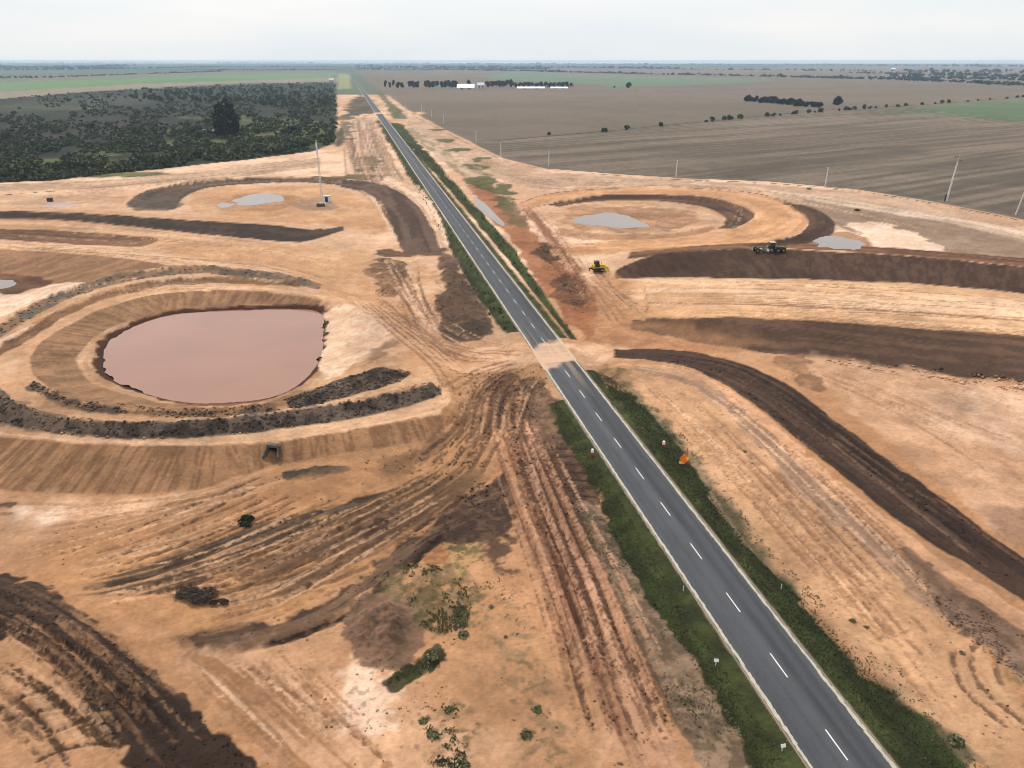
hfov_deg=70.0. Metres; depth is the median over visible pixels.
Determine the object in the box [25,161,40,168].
shrub
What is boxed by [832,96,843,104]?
copse tree
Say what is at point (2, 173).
shrub
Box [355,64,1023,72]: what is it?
treeline
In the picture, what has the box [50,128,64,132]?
shrub
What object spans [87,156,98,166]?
shrub
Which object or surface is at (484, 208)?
puddle water
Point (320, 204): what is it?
equipment box
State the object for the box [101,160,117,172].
shrub
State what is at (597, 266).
bulldozer
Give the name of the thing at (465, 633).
sand bush
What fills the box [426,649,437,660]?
sand bush
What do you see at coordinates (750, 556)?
roadside grass
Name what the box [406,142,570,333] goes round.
roadside grass
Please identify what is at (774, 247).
motor grader
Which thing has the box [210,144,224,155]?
shrub
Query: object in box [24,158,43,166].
shrub
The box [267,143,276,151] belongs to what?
shrub
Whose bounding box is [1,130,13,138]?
shrub
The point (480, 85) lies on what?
barn
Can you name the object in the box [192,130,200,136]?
shrub
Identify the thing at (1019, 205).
power pole
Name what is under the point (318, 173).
lattice mast
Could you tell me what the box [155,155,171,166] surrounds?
shrub
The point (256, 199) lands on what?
puddle water
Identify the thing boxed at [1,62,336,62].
treeline
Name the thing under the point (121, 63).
treeline
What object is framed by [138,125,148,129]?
shrub
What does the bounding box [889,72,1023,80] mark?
treeline
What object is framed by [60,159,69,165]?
shrub
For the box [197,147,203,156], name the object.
shrub
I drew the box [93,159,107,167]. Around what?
shrub
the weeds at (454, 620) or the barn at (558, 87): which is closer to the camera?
the weeds at (454, 620)
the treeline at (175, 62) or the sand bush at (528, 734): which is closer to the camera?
the sand bush at (528, 734)
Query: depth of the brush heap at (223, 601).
88.03 m
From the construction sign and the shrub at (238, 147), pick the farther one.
the shrub at (238, 147)
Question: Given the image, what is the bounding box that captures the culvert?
[262,443,280,459]
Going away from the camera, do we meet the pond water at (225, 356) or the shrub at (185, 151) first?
the pond water at (225, 356)
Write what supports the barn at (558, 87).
on the ground at (926, 278)
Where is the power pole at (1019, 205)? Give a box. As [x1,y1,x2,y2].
[1015,193,1023,214]
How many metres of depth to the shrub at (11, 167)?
405.99 m
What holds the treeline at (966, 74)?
on the ground at (926, 278)
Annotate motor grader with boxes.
[753,241,785,252]
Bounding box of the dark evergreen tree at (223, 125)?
[211,98,240,135]
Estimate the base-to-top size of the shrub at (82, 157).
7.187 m
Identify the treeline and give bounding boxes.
[0,62,330,63]
[0,64,135,67]
[0,65,334,69]
[0,70,222,77]
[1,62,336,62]
[184,68,335,69]
[347,66,549,69]
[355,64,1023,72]
[359,67,768,76]
[371,62,1023,66]
[767,73,1023,85]
[849,70,1023,77]
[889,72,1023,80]
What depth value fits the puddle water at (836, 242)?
263.73 m
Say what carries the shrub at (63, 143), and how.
on the ground at (926, 278)
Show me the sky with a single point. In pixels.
(31, 31)
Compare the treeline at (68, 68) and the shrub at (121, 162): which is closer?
the shrub at (121, 162)
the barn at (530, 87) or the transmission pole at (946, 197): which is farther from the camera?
the barn at (530, 87)
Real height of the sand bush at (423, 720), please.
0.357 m
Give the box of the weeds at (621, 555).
[577,511,765,767]
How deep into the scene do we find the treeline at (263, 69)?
5032.25 m
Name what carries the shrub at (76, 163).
on the ground at (926, 278)
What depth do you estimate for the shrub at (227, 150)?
496.04 m
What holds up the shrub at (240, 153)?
on the ground at (926, 278)
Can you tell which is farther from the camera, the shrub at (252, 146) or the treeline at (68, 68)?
the treeline at (68, 68)
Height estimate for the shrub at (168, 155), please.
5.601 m
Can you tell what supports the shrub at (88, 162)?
on the ground at (926, 278)
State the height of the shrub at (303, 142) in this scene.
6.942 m
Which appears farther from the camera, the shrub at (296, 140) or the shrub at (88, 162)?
the shrub at (296, 140)
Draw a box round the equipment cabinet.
[324,195,330,201]
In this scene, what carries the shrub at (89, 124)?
on the ground at (926, 278)
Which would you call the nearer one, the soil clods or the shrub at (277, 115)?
the soil clods
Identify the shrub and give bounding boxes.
[0,168,11,176]
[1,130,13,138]
[4,116,13,122]
[4,163,24,172]
[12,159,27,167]
[13,167,42,177]
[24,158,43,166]
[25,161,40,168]
[35,122,48,127]
[44,164,57,170]
[45,167,55,174]
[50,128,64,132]
[60,140,68,146]
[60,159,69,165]
[61,121,69,127]
[69,111,77,115]
[71,159,87,167]
[79,155,90,160]
[84,159,93,167]
[85,122,94,127]
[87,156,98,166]
[90,153,108,160]
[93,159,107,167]
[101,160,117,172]
[113,158,131,169]
[126,157,137,164]
[132,149,147,160]
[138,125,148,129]
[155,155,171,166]
[159,153,170,157]
[179,148,194,160]
[189,147,200,156]
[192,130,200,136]
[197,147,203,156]
[200,138,209,142]
[201,149,218,159]
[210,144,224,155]
[220,147,235,155]
[230,144,241,152]
[236,150,253,155]
[249,112,257,116]
[249,141,258,150]
[255,144,268,152]
[262,148,270,154]
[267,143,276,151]
[271,146,281,153]
[274,112,281,117]
[280,128,290,133]
[291,137,300,144]
[298,140,310,146]
[301,136,311,141]
[311,108,317,114]
[316,118,323,126]
[321,137,330,144]
[325,128,332,134]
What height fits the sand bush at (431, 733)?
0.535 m
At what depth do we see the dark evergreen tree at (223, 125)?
620.75 m
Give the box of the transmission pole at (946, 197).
[944,152,961,200]
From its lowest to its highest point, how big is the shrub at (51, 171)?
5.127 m
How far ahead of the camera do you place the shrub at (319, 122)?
725.55 m
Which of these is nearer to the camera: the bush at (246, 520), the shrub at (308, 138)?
the bush at (246, 520)
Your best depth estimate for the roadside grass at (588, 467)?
92.13 m
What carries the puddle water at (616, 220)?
on the ground at (926, 278)
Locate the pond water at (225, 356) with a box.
[103,309,323,403]
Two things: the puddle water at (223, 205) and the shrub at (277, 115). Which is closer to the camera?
the puddle water at (223, 205)
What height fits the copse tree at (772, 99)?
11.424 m
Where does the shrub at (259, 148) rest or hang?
on the ground at (926, 278)
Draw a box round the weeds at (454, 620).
[403,563,471,634]
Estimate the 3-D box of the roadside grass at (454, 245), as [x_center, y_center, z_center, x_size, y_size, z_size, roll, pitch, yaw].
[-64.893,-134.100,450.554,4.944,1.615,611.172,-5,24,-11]
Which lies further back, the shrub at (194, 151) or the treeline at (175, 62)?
the treeline at (175, 62)
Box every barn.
[457,84,474,88]
[477,83,484,87]
[517,87,544,88]
[550,87,567,88]
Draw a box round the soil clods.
[0,244,1023,767]
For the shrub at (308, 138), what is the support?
on the ground at (926, 278)
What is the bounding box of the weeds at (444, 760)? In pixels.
[423,705,469,767]
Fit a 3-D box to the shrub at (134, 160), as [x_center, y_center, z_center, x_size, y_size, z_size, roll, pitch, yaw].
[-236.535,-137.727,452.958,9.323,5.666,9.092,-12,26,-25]
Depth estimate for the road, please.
95.07 m
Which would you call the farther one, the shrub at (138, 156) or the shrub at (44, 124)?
the shrub at (44, 124)
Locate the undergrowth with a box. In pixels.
[0,82,337,182]
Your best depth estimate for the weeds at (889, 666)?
88.13 m
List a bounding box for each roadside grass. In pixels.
[384,128,514,328]
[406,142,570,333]
[554,402,783,767]
[596,373,956,767]
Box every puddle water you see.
[0,280,16,288]
[217,203,233,207]
[232,193,283,205]
[474,196,504,225]
[571,212,648,227]
[813,236,865,249]
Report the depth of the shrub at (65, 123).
708.71 m
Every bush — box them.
[237,514,254,526]
[418,716,427,724]
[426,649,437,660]
[426,728,438,739]
[443,705,454,714]
[455,754,470,767]
[458,629,469,639]
[520,728,532,739]
[532,704,541,713]
[949,733,964,746]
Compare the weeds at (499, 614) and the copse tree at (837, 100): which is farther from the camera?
the copse tree at (837, 100)
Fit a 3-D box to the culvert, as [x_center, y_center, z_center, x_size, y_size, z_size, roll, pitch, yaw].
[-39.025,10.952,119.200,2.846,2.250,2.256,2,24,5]
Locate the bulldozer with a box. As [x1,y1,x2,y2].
[589,260,608,271]
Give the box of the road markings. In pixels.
[361,87,896,767]
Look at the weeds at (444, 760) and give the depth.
68.83 m
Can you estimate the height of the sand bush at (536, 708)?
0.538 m
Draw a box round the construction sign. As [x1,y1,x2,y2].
[679,453,689,463]
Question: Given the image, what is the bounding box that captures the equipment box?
[317,203,324,206]
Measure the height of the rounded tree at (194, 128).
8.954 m
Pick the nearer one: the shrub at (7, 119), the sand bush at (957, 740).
the sand bush at (957, 740)
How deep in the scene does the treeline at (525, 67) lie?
6038.50 m
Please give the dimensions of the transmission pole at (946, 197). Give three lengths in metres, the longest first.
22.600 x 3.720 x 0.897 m
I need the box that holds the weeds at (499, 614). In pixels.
[472,577,550,716]
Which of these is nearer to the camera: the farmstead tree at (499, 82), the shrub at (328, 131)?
the shrub at (328, 131)
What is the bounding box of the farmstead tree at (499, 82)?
[497,80,502,86]
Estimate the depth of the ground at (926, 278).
128.46 m
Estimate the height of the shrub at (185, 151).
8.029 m
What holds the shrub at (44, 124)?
on the ground at (926, 278)
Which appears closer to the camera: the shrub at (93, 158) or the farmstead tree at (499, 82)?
the shrub at (93, 158)
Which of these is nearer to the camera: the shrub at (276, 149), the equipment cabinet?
the equipment cabinet
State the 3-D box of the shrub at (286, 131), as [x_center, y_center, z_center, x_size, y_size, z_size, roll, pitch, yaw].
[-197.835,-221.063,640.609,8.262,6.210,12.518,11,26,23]
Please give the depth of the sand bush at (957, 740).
70.32 m
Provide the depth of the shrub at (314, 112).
881.58 m
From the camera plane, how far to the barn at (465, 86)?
1667.96 m
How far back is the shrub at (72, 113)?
859.15 m
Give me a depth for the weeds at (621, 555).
76.78 m
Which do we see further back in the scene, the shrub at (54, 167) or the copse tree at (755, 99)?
the copse tree at (755, 99)
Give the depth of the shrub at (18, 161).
427.28 m
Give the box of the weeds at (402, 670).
[392,654,444,676]
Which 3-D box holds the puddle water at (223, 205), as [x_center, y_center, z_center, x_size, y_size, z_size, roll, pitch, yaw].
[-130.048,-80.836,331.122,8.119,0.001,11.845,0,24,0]
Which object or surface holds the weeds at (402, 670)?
on the ground at (926, 278)
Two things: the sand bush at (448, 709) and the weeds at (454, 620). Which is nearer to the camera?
the sand bush at (448, 709)
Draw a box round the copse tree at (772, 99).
[769,96,777,102]
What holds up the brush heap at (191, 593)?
on the ground at (926, 278)
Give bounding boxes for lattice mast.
[315,142,326,203]
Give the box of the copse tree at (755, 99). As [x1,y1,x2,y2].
[751,95,758,101]
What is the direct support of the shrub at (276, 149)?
on the ground at (926, 278)
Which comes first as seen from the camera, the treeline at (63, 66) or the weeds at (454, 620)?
the weeds at (454, 620)
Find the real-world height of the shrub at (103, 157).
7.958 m
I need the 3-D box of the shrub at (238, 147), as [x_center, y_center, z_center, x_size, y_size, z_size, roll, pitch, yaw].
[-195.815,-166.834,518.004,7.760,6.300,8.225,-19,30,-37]
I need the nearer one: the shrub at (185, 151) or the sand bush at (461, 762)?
the sand bush at (461, 762)
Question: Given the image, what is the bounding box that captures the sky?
[0,0,1023,63]
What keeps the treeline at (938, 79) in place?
on the ground at (926, 278)
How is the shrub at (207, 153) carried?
on the ground at (926, 278)
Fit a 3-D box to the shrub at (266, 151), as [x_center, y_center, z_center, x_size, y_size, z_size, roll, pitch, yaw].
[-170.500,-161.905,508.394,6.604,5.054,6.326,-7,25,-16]
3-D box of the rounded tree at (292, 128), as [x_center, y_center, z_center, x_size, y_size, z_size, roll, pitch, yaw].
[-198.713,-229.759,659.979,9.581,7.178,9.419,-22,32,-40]
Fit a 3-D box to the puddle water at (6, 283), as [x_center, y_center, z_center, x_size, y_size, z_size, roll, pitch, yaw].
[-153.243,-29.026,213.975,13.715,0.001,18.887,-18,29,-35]
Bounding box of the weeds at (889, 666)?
[641,401,984,767]
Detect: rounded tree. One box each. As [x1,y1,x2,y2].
[190,125,202,132]
[286,125,296,130]
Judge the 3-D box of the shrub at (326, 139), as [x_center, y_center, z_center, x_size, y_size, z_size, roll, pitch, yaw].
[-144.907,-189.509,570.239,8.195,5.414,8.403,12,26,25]
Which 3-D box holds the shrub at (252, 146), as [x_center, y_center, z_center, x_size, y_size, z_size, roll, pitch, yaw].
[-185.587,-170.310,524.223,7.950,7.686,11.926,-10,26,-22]
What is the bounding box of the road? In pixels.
[346,69,898,767]
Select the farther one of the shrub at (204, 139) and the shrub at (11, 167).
the shrub at (204, 139)
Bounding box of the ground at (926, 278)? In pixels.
[0,64,1023,767]
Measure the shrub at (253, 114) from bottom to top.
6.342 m
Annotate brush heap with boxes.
[172,585,219,604]
[209,598,228,605]
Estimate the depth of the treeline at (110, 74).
3184.41 m
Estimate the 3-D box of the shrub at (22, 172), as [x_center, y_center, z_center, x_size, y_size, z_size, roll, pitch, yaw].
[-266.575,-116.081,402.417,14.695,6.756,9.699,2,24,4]
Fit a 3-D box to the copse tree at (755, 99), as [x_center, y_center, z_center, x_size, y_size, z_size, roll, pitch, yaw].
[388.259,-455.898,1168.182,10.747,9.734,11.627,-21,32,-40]

